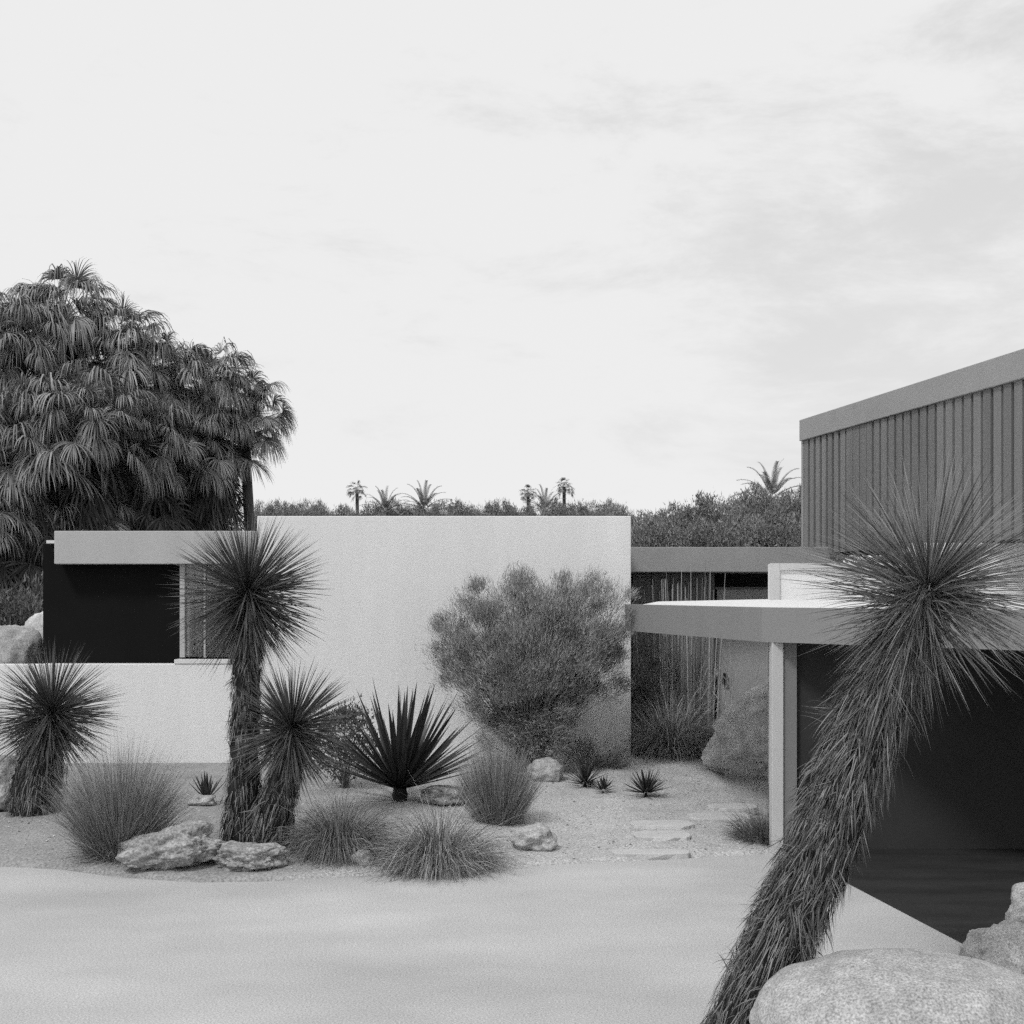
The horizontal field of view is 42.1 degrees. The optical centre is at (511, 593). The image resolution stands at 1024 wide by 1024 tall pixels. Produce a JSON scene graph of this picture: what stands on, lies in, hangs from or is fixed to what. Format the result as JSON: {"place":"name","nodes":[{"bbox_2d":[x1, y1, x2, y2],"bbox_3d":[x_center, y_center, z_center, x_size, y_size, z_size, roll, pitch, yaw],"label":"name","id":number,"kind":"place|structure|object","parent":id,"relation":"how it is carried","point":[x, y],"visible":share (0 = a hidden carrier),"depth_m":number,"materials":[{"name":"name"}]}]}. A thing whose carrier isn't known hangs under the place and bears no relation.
{"place":"outdoors","nodes":[
{"label":"outdoors","id":0,"kind":"place"},
{"bbox_2d":[0,729,779,881],"bbox_3d":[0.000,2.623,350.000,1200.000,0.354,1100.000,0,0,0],"label":"ground","id":1,"kind":"structure","parent":0,"point":[603,829],"depth_m":15.59,"materials":[{"name":"stone"}]},
{"bbox_2d":[0,755,19,810],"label":"garden rock","id":2,"kind":"object","parent":1,"relation":"on","point":[5,768],"visible":0.22,"depth_m":16.16,"materials":[{"name":"stone"}]},
{"bbox_2d":[0,582,34,625],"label":"garden shrub","id":3,"kind":"object","parent":1,"relation":"on","point":[11,590],"visible":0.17,"depth_m":26.86,"materials":[{"name":"grey plant"}]},
{"bbox_2d":[0,664,40,759],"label":"garden wall","id":4,"kind":"structure","parent":1,"relation":"on","point":[13,667],"depth_m":20.26,"materials":[{"name":"white paint"}]},
{"bbox_2d":[0,625,42,663],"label":"boulder","id":5,"kind":"object","parent":1,"relation":"on","point":[13,638],"visible":0.52,"depth_m":22.09,"materials":[{"name":"stone"}]},
{"bbox_2d":[0,583,42,625],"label":"garden shrub","id":6,"kind":"object","parent":1,"relation":"on","point":[11,616],"visible":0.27,"depth_m":26.68,"materials":[{"name":"grey plant"}]},
{"bbox_2d":[0,571,42,623],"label":"garden shrub","id":7,"kind":"object","parent":1,"relation":"on","point":[35,591],"visible":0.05,"depth_m":28.98,"materials":[{"name":"grey plant"}]},
{"bbox_2d":[0,292,44,369],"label":"fan palm","id":8,"kind":"object","parent":1,"relation":"on","point":[1,293],"visible":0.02,"depth_m":36.01,"materials":[{"name":"grey plant"}]},
{"bbox_2d":[0,450,53,604],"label":"fan palm","id":9,"kind":"object","parent":1,"relation":"on","point":[15,516],"visible":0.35,"depth_m":31.74,"materials":[{"name":"grey plant"}]},
{"bbox_2d":[25,611,42,638],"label":"boulder","id":10,"kind":"object","parent":1,"relation":"on","point":[34,621],"visible":0.09,"depth_m":23.60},
{"bbox_2d":[0,293,100,500],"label":"fan palm","id":11,"kind":"object","parent":1,"relation":"on","point":[17,363],"visible":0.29,"depth_m":33.67,"materials":[{"name":"grey plant"}]},
{"bbox_2d":[0,370,111,613],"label":"fan palm","id":12,"kind":"object","parent":1,"relation":"on","point":[25,475],"visible":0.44,"depth_m":32.08,"materials":[{"name":"grey plant"}]},
{"bbox_2d":[0,640,127,817],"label":"yucca tree","id":13,"kind":"object","parent":1,"relation":"on","point":[46,722],"visible":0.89,"depth_m":15.78,"materials":[{"name":"grey plant"}]},
{"bbox_2d":[0,258,133,463],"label":"fan palm","id":14,"kind":"object","parent":1,"relation":"on","point":[52,292],"visible":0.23,"depth_m":34.81,"materials":[{"name":"grey plant"}]},
{"bbox_2d":[19,464,139,530],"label":"fan palm","id":15,"kind":"object","parent":1,"relation":"on","point":[57,513],"visible":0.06,"depth_m":33.06,"materials":[{"name":"grey plant"}]},
{"bbox_2d":[5,358,166,533],"bbox_3d":[-10.716,-1.539,33.645,3.979,8.686,4.484,0,0,0],"label":"fan palm","id":16,"kind":"object","parent":1,"relation":"on","point":[98,379],"visible":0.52,"depth_m":32.84,"materials":[{"name":"grey plant"}]},
{"bbox_2d":[29,725,205,869],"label":"bunch grass","id":17,"kind":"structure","parent":1,"relation":"on","point":[104,825],"depth_m":13.43,"materials":[{"name":"plant"}]},
{"bbox_2d":[68,291,183,496],"bbox_3d":[-10.878,-2.683,36.253,3.839,10.973,3.600,0,0,0],"label":"fan palm","id":18,"kind":"object","parent":1,"relation":"on","point":[123,355],"visible":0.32,"depth_m":35.39,"materials":[{"name":"grey plant"}]},
{"bbox_2d":[73,384,214,530],"bbox_3d":[-9.884,-1.496,35.581,4.038,8.600,3.711,0,0,0],"label":"fan palm","id":19,"kind":"object","parent":1,"relation":"on","point":[151,508],"visible":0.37,"depth_m":35.05,"materials":[{"name":"grey plant"}]},
{"bbox_2d":[110,331,224,530],"bbox_3d":[-9.788,-2.227,36.877,3.799,10.059,3.632,0,0,0],"label":"fan palm","id":20,"kind":"object","parent":1,"relation":"on","point":[179,367],"visible":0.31,"depth_m":36.11,"materials":[{"name":"grey plant"}]},
{"bbox_2d":[115,820,221,870],"bbox_3d":[-3.421,2.534,13.262,1.171,0.524,0.789,0,0,0],"label":"garden rock","id":21,"kind":"object","parent":1,"relation":"on","point":[189,843],"visible":0.94,"depth_m":13.00,"materials":[{"name":"stone"}]},
{"bbox_2d":[187,794,215,805],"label":"garden rock","id":22,"kind":"object","parent":1,"relation":"on","point":[204,800],"visible":0.91,"depth_m":16.37,"materials":[{"name":"stone"}]},
{"bbox_2d":[191,771,225,794],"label":"agave","id":23,"kind":"object","parent":1,"relation":"on","point":[205,786],"visible":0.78,"depth_m":16.54,"materials":[{"name":"grey plant"}]},
{"bbox_2d":[151,337,267,530],"bbox_3d":[-8.519,-2.231,37.493,3.356,10.066,3.407,0,0,0],"label":"fan palm","id":24,"kind":"object","parent":1,"relation":"on","point":[227,394],"visible":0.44,"depth_m":36.78,"materials":[{"name":"grey plant"}]},
{"bbox_2d":[162,399,275,530],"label":"fan palm","id":25,"kind":"object","parent":1,"relation":"on","point":[231,461],"visible":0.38,"depth_m":36.63,"materials":[{"name":"grey plant"}]},
{"bbox_2d":[159,504,331,842],"bbox_3d":[-2.789,0.839,14.117,1.845,3.664,1.902,0,0,0],"label":"yucca tree","id":26,"kind":"object","parent":1,"relation":"on","point":[245,614],"visible":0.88,"depth_m":13.96,"materials":[{"name":"grey plant"}]},
{"bbox_2d":[195,368,297,530],"bbox_3d":[-7.710,-1.925,38.099,3.099,9.462,3.385,0,0,0],"label":"fan palm","id":27,"kind":"object","parent":1,"relation":"on","point":[267,442],"visible":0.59,"depth_m":37.73,"materials":[{"name":"grey plant"}]},
{"bbox_2d":[212,840,289,871],"bbox_3d":[-2.600,2.625,13.180,0.684,0.316,0.575,0,0,26],"label":"garden rock","id":28,"kind":"object","parent":1,"relation":"on","point":[232,855],"visible":0.99,"depth_m":13.01,"materials":[{"name":"stone"}]},
{"bbox_2d":[242,499,285,529],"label":"leafy tree","id":29,"kind":"object","parent":1,"relation":"on","point":[268,509],"visible":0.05,"depth_m":73.88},
{"bbox_2d":[258,499,292,515],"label":"leafy tree","id":30,"kind":"object","parent":1,"relation":"on","point":[277,503],"visible":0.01,"depth_m":79.00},
{"bbox_2d":[221,655,366,847],"bbox_3d":[-2.283,1.646,13.871,1.572,2.046,1.553,0,0,0],"label":"yucca tree","id":31,"kind":"object","parent":1,"relation":"on","point":[288,747],"visible":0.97,"depth_m":13.72,"materials":[{"name":"grey plant"}]},
{"bbox_2d":[275,500,314,515],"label":"leafy tree","id":32,"kind":"object","parent":1,"relation":"on","point":[298,512],"visible":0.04,"depth_m":74.58,"materials":[{"name":"plant"}]},
{"bbox_2d":[289,497,328,515],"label":"leafy tree","id":33,"kind":"object","parent":1,"relation":"on","point":[302,505],"visible":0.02,"depth_m":79.94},
{"bbox_2d":[305,500,338,515],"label":"leafy tree","id":34,"kind":"object","parent":1,"relation":"on","point":[322,511],"visible":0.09,"depth_m":75.97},
{"bbox_2d":[243,762,415,876],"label":"bunch grass","id":35,"kind":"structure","parent":1,"relation":"on","point":[331,840],"depth_m":13.49,"materials":[{"name":"plant"}]},
{"bbox_2d":[41,516,630,762],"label":"white house","id":36,"kind":"structure","parent":1,"relation":"on","point":[386,583],"depth_m":20.24,"materials":[{"name":"paint"}]},
{"bbox_2d":[180,564,230,656],"bbox_3d":[-4.487,0.259,20.462,1.192,1.424,0.244,0,0,0],"label":"window","id":37,"kind":"structure","parent":36,"relation":"in","point":[200,650],"depth_m":20.53,"materials":[{"name":"glass"}]},
{"bbox_2d":[327,502,357,515],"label":"leafy tree","id":38,"kind":"object","parent":1,"relation":"on","point":[340,510],"visible":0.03,"depth_m":80.29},
{"bbox_2d":[308,694,390,787],"bbox_3d":[-2.207,1.940,17.528,1.259,1.286,1.117,0,0,0],"label":"shrub","id":39,"kind":"object","parent":1,"relation":"on","point":[345,779],"visible":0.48,"depth_m":17.46,"materials":[{"name":"grey plant"}]},
{"bbox_2d":[346,480,367,511],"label":"fan palm","id":40,"kind":"object","parent":1,"relation":"on","point":[357,496],"visible":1,"depth_m":81.91,"materials":[{"name":"grey plant"}]},
{"bbox_2d":[351,849,373,865],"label":"garden rock","id":41,"kind":"object","parent":1,"relation":"on","point":[359,861],"visible":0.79,"depth_m":13.24,"materials":[{"name":"stone"}]},
{"bbox_2d":[345,500,392,515],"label":"leafy tree","id":42,"kind":"object","parent":1,"relation":"on","point":[376,512],"visible":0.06,"depth_m":76.72,"materials":[{"name":"plant"}]},
{"bbox_2d":[362,486,409,515],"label":"feather palm","id":43,"kind":"object","parent":1,"relation":"on","point":[385,502],"visible":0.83,"depth_m":77.74,"materials":[{"name":"grey plant"}]},
{"bbox_2d":[383,498,409,515],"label":"leafy tree","id":44,"kind":"object","parent":1,"relation":"on","point":[397,509],"visible":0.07,"depth_m":81.85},
{"bbox_2d":[316,677,486,801],"bbox_3d":[-1.364,1.807,16.382,2.325,1.592,2.443,0,0,0],"label":"spiky agave","id":45,"kind":"object","parent":1,"relation":"on","point":[403,759],"visible":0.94,"depth_m":16.26,"materials":[{"name":"black plant"}]},
{"bbox_2d":[398,498,427,515],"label":"leafy tree","id":46,"kind":"object","parent":1,"relation":"on","point":[410,513],"visible":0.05,"depth_m":77.74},
{"bbox_2d":[393,480,453,514],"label":"feather palm","id":47,"kind":"object","parent":1,"relation":"on","point":[423,500],"visible":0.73,"depth_m":77.72,"materials":[{"name":"grey plant"}]},
{"bbox_2d":[409,499,457,515],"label":"leafy tree","id":48,"kind":"object","parent":1,"relation":"on","point":[434,508],"visible":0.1,"depth_m":73.35,"materials":[{"name":"plant"}]},
{"bbox_2d":[419,785,463,805],"bbox_3d":[-0.818,2.448,16.092,0.601,0.272,0.484,0,0,0],"label":"garden rock","id":49,"kind":"object","parent":1,"relation":"on","point":[434,791],"visible":0.75,"depth_m":15.94,"materials":[{"name":"stone"}]},
{"bbox_2d":[342,763,542,885],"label":"bunch grass","id":50,"kind":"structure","parent":1,"relation":"on","point":[444,854],"depth_m":13.12,"materials":[{"name":"plant"}]},
{"bbox_2d":[444,499,478,515],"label":"leafy tree","id":51,"kind":"object","parent":1,"relation":"on","point":[457,506],"visible":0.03,"depth_m":78.56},
{"bbox_2d":[461,499,498,515],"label":"leafy tree","id":52,"kind":"object","parent":1,"relation":"on","point":[473,511],"visible":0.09,"depth_m":75.03,"materials":[{"name":"plant"}]},
{"bbox_2d":[478,498,508,513],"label":"leafy tree","id":53,"kind":"object","parent":1,"relation":"on","point":[496,502],"visible":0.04,"depth_m":79.92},
{"bbox_2d":[443,727,552,827],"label":"bunch grass","id":54,"kind":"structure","parent":1,"relation":"on","point":[504,791],"depth_m":15.10,"materials":[{"name":"plant"}]},
{"bbox_2d":[491,497,528,515],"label":"leafy tree","id":55,"kind":"object","parent":1,"relation":"on","point":[509,512],"visible":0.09,"depth_m":75.42,"materials":[{"name":"plant"}]},
{"bbox_2d":[415,561,640,771],"bbox_3d":[0.245,1.008,18.839,3.372,3.049,2.303,0,0,0],"label":"feathery bush","id":56,"kind":"object","parent":1,"relation":"on","point":[529,702],"visible":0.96,"depth_m":18.59,"materials":[{"name":"grey plant"}]},
{"bbox_2d":[519,484,536,505],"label":"fan palm","id":57,"kind":"object","parent":1,"relation":"on","point":[527,495],"visible":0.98,"depth_m":81.91,"materials":[{"name":"grey plant"}]},
{"bbox_2d":[509,822,557,850],"bbox_3d":[0.226,2.587,14.099,0.526,0.298,0.438,0,0,0],"label":"garden rock","id":58,"kind":"object","parent":1,"relation":"on","point":[547,841],"visible":0.93,"depth_m":13.96,"materials":[{"name":"stone"}]},
{"bbox_2d":[513,500,558,515],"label":"leafy tree","id":59,"kind":"object","parent":1,"relation":"on","point":[530,510],"visible":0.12,"depth_m":76.78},
{"bbox_2d":[524,485,565,513],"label":"feather palm","id":60,"kind":"object","parent":1,"relation":"on","point":[548,502],"visible":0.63,"depth_m":79.83,"materials":[{"name":"grey plant"}]},
{"bbox_2d":[527,757,563,781],"bbox_3d":[0.458,2.423,18.253,0.512,0.356,0.458,0,0,0],"label":"garden rock","id":61,"kind":"object","parent":1,"relation":"on","point":[555,767],"visible":0.79,"depth_m":18.07,"materials":[{"name":"stone"}]},
{"bbox_2d":[549,496,568,514],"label":"leafy tree","id":62,"kind":"object","parent":1,"relation":"on","point":[556,502],"visible":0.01,"depth_m":81.59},
{"bbox_2d":[556,477,574,507],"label":"fan palm","id":63,"kind":"object","parent":1,"relation":"on","point":[562,489],"visible":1,"depth_m":83.93,"materials":[{"name":"grey plant"}]},
{"bbox_2d":[551,498,587,515],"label":"leafy tree","id":64,"kind":"object","parent":1,"relation":"on","point":[571,508],"visible":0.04,"depth_m":77.66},
{"bbox_2d":[562,757,609,786],"bbox_3d":[0.993,2.398,17.730,0.648,0.455,0.643,0,0,0],"label":"agave","id":65,"kind":"object","parent":1,"relation":"on","point":[583,775],"visible":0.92,"depth_m":17.73,"materials":[{"name":"grey plant"}]},
{"bbox_2d":[559,730,617,770],"bbox_3d":[1.079,2.241,19.058,0.923,0.669,0.936,0,0,0],"label":"shrub","id":66,"kind":"object","parent":1,"relation":"on","point":[583,749],"visible":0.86,"depth_m":19.00,"materials":[{"name":"grey plant"}]},
{"bbox_2d":[567,499,621,515],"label":"leafy tree","id":67,"kind":"object","parent":1,"relation":"on","point":[591,512],"visible":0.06,"depth_m":73.58,"materials":[{"name":"plant"}]},
{"bbox_2d":[591,775,615,792],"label":"agave","id":68,"kind":"object","parent":1,"relation":"on","point":[603,783],"visible":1,"depth_m":17.32,"materials":[{"name":"grey plant"}]},
{"bbox_2d":[595,498,620,515],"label":"leafy tree","id":69,"kind":"object","parent":1,"relation":"on","point":[606,503],"visible":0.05,"depth_m":78.70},
{"bbox_2d":[586,746,636,769],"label":"bunch grass","id":70,"kind":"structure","parent":1,"relation":"on","point":[622,764],"depth_m":19.29,"materials":[{"name":"plant"}]},
{"bbox_2d":[605,501,633,523],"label":"leafy tree","id":71,"kind":"object","parent":1,"relation":"on","point":[622,511],"visible":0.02,"depth_m":74.62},
{"bbox_2d":[624,769,669,796],"bbox_3d":[1.714,2.436,17.060,0.667,0.435,0.562,0,0,-33],"label":"agave","id":72,"kind":"object","parent":1,"relation":"on","point":[645,784],"visible":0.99,"depth_m":17.02,"materials":[{"name":"grey plant"}]},
{"bbox_2d":[612,849,689,859],"bbox_3d":[1.449,2.736,13.935,0.832,0.080,0.281,0,0,0],"label":"stepping stone","id":73,"kind":"object","parent":1,"relation":"on","point":[654,854],"visible":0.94,"depth_m":13.83,"materials":[{"name":"stone"}]},
{"bbox_2d":[612,508,692,539],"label":"leafy tree","id":74,"kind":"object","parent":1,"relation":"on","point":[634,518],"visible":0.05,"depth_m":39.88,"materials":[{"name":"plant"}]},
{"bbox_2d":[631,631,674,728],"bbox_3d":[2.180,1.423,21.606,0.989,2.098,0.997,0,0,39],"label":"shrub","id":75,"kind":"object","parent":1,"relation":"on","point":[640,680],"visible":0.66,"depth_m":21.50,"materials":[{"name":"grey plant"}]},
{"bbox_2d":[637,501,682,528],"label":"leafy tree","id":76,"kind":"object","parent":1,"relation":"on","point":[671,509],"visible":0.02,"depth_m":43.15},
{"bbox_2d":[633,830,690,840],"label":"stepping stone","id":77,"kind":"object","parent":1,"relation":"on","point":[665,835],"visible":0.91,"depth_m":14.63,"materials":[{"name":"stone"}]},
{"bbox_2d":[630,820,693,828],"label":"stepping stone","id":78,"kind":"object","parent":1,"relation":"on","point":[662,824],"visible":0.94,"depth_m":15.19,"materials":[{"name":"stone"}]},
{"bbox_2d":[631,512,702,546],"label":"leafy tree","id":79,"kind":"object","parent":1,"relation":"on","point":[646,536],"visible":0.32,"depth_m":36.45,"materials":[{"name":"plant"}]},
{"bbox_2d":[610,678,725,764],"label":"bunch grass","id":80,"kind":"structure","parent":1,"relation":"on","point":[682,739],"depth_m":20.33,"materials":[{"name":"plant"}]},
{"bbox_2d":[631,558,759,734],"bbox_3d":[2.926,0.939,22.236,2.577,3.068,1.138,0,0,0],"label":"reed clump","id":81,"kind":"object","parent":1,"relation":"on","point":[700,669],"visible":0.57,"depth_m":22.12,"materials":[{"name":"plant"}]},
{"bbox_2d":[671,489,744,536],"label":"leafy tree","id":82,"kind":"object","parent":1,"relation":"on","point":[707,507],"visible":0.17,"depth_m":40.48,"materials":[{"name":"plant"}]},
{"bbox_2d":[658,511,767,546],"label":"leafy tree","id":83,"kind":"object","parent":1,"relation":"on","point":[712,535],"visible":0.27,"depth_m":35.86,"materials":[{"name":"plant"}]},
{"bbox_2d":[687,812,754,821],"bbox_3d":[2.482,2.678,15.831,0.783,0.080,0.499,0,0,0],"label":"stepping stone","id":84,"kind":"object","parent":1,"relation":"on","point":[713,816],"visible":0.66,"depth_m":15.77,"materials":[{"name":"stone"}]},
{"bbox_2d":[707,803,757,813],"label":"stepping stone","id":85,"kind":"object","parent":1,"relation":"on","point":[728,807],"visible":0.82,"depth_m":16.32,"materials":[{"name":"stone"}]},
{"bbox_2d":[631,547,835,724],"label":"wing","id":86,"kind":"structure","parent":1,"relation":"on","point":[741,573],"depth_m":23.71,"materials":[{"name":"paint"}]},
{"bbox_2d":[717,589,767,716],"bbox_3d":[4.178,1.230,23.890,0.988,2.640,0.140,0,0,0],"label":"door","id":87,"kind":"structure","parent":86,"relation":"in","point":[742,653],"depth_m":23.90,"materials":[{"name":"metal"}]},
{"bbox_2d":[701,682,767,777],"bbox_3d":[4.637,1.905,19.186,3.834,2.200,1.785,0,0,0],"label":"boulder","id":88,"kind":"object","parent":1,"relation":"on","point":[737,745],"visible":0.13,"depth_m":18.95,"materials":[{"name":"stone"}]},
{"bbox_2d":[717,498,769,531],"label":"leafy tree","id":89,"kind":"object","parent":1,"relation":"on","point":[748,510],"visible":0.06,"depth_m":41.98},
{"bbox_2d":[712,799,785,847],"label":"bunch grass","id":90,"kind":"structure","parent":1,"relation":"on","point":[748,833],"depth_m":14.62,"materials":[{"name":"plant"}]},
{"bbox_2d":[723,481,790,519],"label":"leafy tree","id":91,"kind":"object","parent":1,"relation":"on","point":[761,500],"visible":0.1,"depth_m":43.86,"materials":[{"name":"plant"}]},
{"bbox_2d":[715,506,800,546],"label":"leafy tree","id":92,"kind":"object","parent":1,"relation":"on","point":[736,526],"visible":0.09,"depth_m":36.68,"materials":[{"name":"plant"}]},
{"bbox_2d":[731,459,800,501],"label":"feather palm","id":93,"kind":"object","parent":1,"relation":"on","point":[772,487],"visible":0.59,"depth_m":45.77,"materials":[{"name":"grey plant"}]},
{"bbox_2d":[764,486,800,533],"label":"leafy tree","id":94,"kind":"object","parent":1,"relation":"on","point":[793,505],"visible":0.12,"depth_m":41.60,"materials":[{"name":"plant"}]},
{"bbox_2d":[739,510,838,562],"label":"leafy tree","id":95,"kind":"object","parent":1,"relation":"on","point":[789,536],"visible":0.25,"depth_m":35.75,"materials":[{"name":"plant"}]},
{"bbox_2d":[786,496,859,562],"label":"leafy tree","id":96,"kind":"object","parent":1,"relation":"on","point":[845,556],"depth_m":44.55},
{"bbox_2d":[700,442,1023,1023],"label":"yucca tree","id":97,"kind":"object","parent":1,"relation":"on","point":[874,710],"visible":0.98,"depth_m":8.14,"materials":[{"name":"grey plant"}]},
{"bbox_2d":[749,948,1023,1023],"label":"boulder","id":98,"kind":"object","parent":1,"relation":"on","point":[891,986],"visible":1,"depth_m":7.38,"materials":[{"name":"stone"}]},
{"bbox_2d":[768,543,1023,786],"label":"wall","id":99,"kind":"structure","parent":1,"relation":"on","point":[779,588],"depth_m":18.00,"materials":[{"name":"white paint"}]},
{"bbox_2d":[799,349,1023,555],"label":"louvred pavilion","id":100,"kind":"structure","parent":99,"relation":"on","point":[978,408],"depth_m":19.69,"materials":[{"name":"grey paint"}]},
{"bbox_2d":[958,920,1023,973],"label":"boulder","id":101,"kind":"object","parent":1,"relation":"on","point":[1001,943],"visible":0.6,"depth_m":9.46,"materials":[{"name":"stone"}]},
{"bbox_2d":[1005,882,1023,922],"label":"boulder","id":102,"kind":"object","parent":1,"relation":"on","point":[1015,912],"visible":0.54,"depth_m":10.46,"materials":[{"name":"stone"}]},
{"bbox_2d":[0,823,961,1023],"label":"driveway","id":103,"kind":"structure","parent":0,"point":[634,942],"depth_m":10.46,"materials":[{"name":"concrete"}]},
{"bbox_2d":[625,599,1023,851],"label":"carport","id":104,"kind":"object","parent":103,"relation":"on","point":[963,785],"visible":0.59,"depth_m":14.32,"materials":[{"name":"grey paint"}]},
{"bbox_2d":[0,0,1023,562],"label":"sky","id":105,"kind":"structure","parent":0,"point":[481,251],"materials":[{"name":"white"}]},
{"bbox_2d":[844,849,1023,943],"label":"carport floor","id":106,"kind":"structure","parent":0,"point":[957,894],"depth_m":12.64,"materials":[{"name":"concrete"}]}
]}

